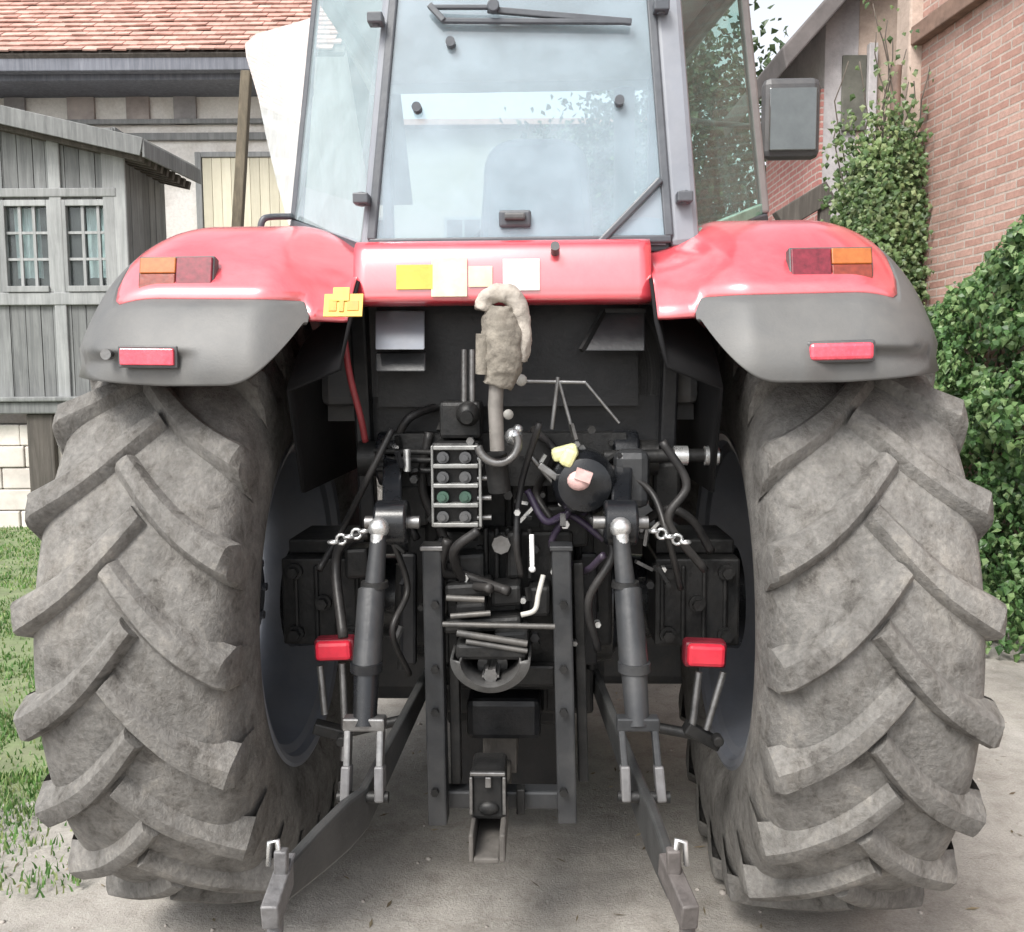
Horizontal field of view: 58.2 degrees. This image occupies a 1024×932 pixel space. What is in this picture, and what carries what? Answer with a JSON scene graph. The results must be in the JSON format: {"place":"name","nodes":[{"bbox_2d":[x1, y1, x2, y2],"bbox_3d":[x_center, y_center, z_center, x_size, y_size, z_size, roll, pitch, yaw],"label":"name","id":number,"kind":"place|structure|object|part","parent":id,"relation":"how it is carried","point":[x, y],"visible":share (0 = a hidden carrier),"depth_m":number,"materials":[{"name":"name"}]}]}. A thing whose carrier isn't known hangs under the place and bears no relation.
{"place":"outdoors","nodes":[
{"label":"outdoors","id":0,"kind":"place"},
{"bbox_2d":[0,105,200,527],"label":"shed","id":1,"kind":"structure","parent":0,"point":[82,219],"depth_m":10.83,"materials":[{"name":"grey wood"}]},
{"bbox_2d":[0,200,53,292],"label":"window","id":2,"kind":"structure","parent":1,"relation":"in","point":[28,233],"depth_m":10.77,"materials":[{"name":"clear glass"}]},
{"bbox_2d":[61,199,110,291],"bbox_3d":[-4.919,-2.578,10.822,0.688,1.060,0.235,0,5,0],"label":"window","id":3,"kind":"structure","parent":1,"relation":"in","point":[95,217],"depth_m":10.77,"materials":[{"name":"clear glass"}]},
{"bbox_2d":[0,0,412,422],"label":"barn","id":4,"kind":"structure","parent":0,"point":[164,74],"depth_m":13.53,"materials":[{"name":"white paint"}]},
{"bbox_2d":[194,152,289,228],"bbox_3d":[-3.974,-2.084,13.812,1.368,5.112,0.096,0,5,0],"label":"barn door","id":5,"kind":"structure","parent":4,"relation":"in","point":[214,195],"depth_m":13.60,"materials":[{"name":"beige wood"}]},
{"bbox_2d":[0,620,1023,931],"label":"ground","id":6,"kind":"structure","parent":0,"point":[604,876],"depth_m":3.29,"materials":[{"name":"grey concrete"}]},
{"bbox_2d":[0,525,83,897],"bbox_3d":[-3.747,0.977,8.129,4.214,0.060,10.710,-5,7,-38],"label":"grass","id":7,"kind":"structure","parent":6,"relation":"on","point":[26,810],"depth_m":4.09,"materials":[{"name":"green plant"}]},
{"bbox_2d":[231,70,251,226],"bbox_3d":[-3.587,-2.243,11.866,0.145,5.868,1.301,1,5,9],"label":"prop post","id":8,"kind":"object","parent":6,"relation":"on","point":[241,157],"visible":0.36,"depth_m":12.01,"materials":[{"name":"brown wood"}]},
{"bbox_2d":[10,0,1006,931],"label":"tractor","id":9,"kind":"object","parent":6,"relation":"on","point":[520,478],"visible":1,"depth_m":2.57,"materials":[{"name":"red metal"}]},
{"bbox_3d":[-1.033,-1.464,3.892,0.114,1.136,1.564,-3,6,-25],"label":"cab door","id":10,"kind":"part","parent":9,"relation":"part of","materials":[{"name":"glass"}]},
{"bbox_3d":[0.029,-1.102,2.697,0.980,0.921,0.171,0,5,2],"label":"rear window","id":11,"kind":"part","parent":9,"relation":"part of","materials":[{"name":"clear glass"}]},
{"bbox_2d":[0,640,1021,931],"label":"leaf litter","id":12,"kind":"object","parent":6,"relation":"on","point":[562,860],"visible":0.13,"depth_m":3.36,"materials":[{"name":"brown plant"}]},
{"bbox_2d":[377,118,646,237],"bbox_3d":[-0.683,-5.440,27.413,10.500,9.228,8.400,0,5,0],"label":"farmhouse","id":13,"kind":"object","parent":6,"relation":"on","point":[447,158],"visible":0.04,"depth_m":23.41,"materials":[{"name":"beige paint"}]},
{"bbox_2d":[377,217,383,237],"bbox_3d":[-3.634,-5.599,23.536,1.000,1.500,0.083,0,5,0],"label":"window","id":14,"kind":"structure","parent":13,"relation":"in","point":[380,231],"depth_m":23.45,"materials":[{"name":"clear glass"}]},
{"bbox_2d":[444,217,480,237],"bbox_3d":[-1.234,-5.613,23.536,1.000,1.500,0.083,0,5,0],"label":"window","id":15,"kind":"structure","parent":13,"relation":"in","point":[453,226],"depth_m":23.45,"materials":[{"name":"clear glass"}]},
{"bbox_2d":[499,0,788,235],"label":"tree","id":16,"kind":"object","parent":6,"relation":"on","point":[710,97],"visible":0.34,"depth_m":17.31,"materials":[{"name":"plant"}]},
{"bbox_2d":[772,181,834,222],"bbox_3d":[2.805,-0.914,8.955,0.570,3.602,0.140,0,5,0],"label":"lean to roof","id":17,"kind":"object","parent":6,"relation":"on","point":[805,205],"visible":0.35,"depth_m":8.74,"materials":[{"name":"grey wood"}]},
{"bbox_2d":[723,0,901,220],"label":"gable house","id":18,"kind":"structure","parent":6,"relation":"on","point":[827,41],"depth_m":9.26,"materials":[{"name":"weathered red brick"},{"name":"tan weathered plaster"}]},
{"bbox_2d":[840,43,877,144],"bbox_3d":[3.487,-3.203,9.286,0.334,2.039,0.083,0,5,0],"label":"window","id":19,"kind":"structure","parent":18,"relation":"in","point":[852,78],"depth_m":9.23,"materials":[{"name":"grey paint"}]},
{"bbox_2d":[818,0,934,310],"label":"climbing vine","id":20,"kind":"object","parent":18,"relation":"attached to","point":[879,190],"visible":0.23,"depth_m":7.94,"materials":[{"name":"green plant"}]},
{"bbox_2d":[926,214,1023,662],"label":"ivy bush","id":21,"kind":"object","parent":6,"relation":"on","point":[995,415],"visible":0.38,"depth_m":6.27,"materials":[{"name":"green plant"}]},
{"bbox_2d":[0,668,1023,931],"bbox_3d":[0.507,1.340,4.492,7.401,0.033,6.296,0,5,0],"label":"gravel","id":22,"kind":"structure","parent":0,"point":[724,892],"depth_m":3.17,"materials":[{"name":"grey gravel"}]},
{"bbox_2d":[401,0,822,221],"label":"sky","id":23,"kind":"structure","parent":0,"point":[793,13],"materials":[{"name":"white"}]},
{"bbox_2d":[896,0,1023,602],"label":"brick house","id":24,"kind":"structure","parent":0,"point":[970,53],"depth_m":7.48,"materials":[{"name":"red brick"}]}
]}

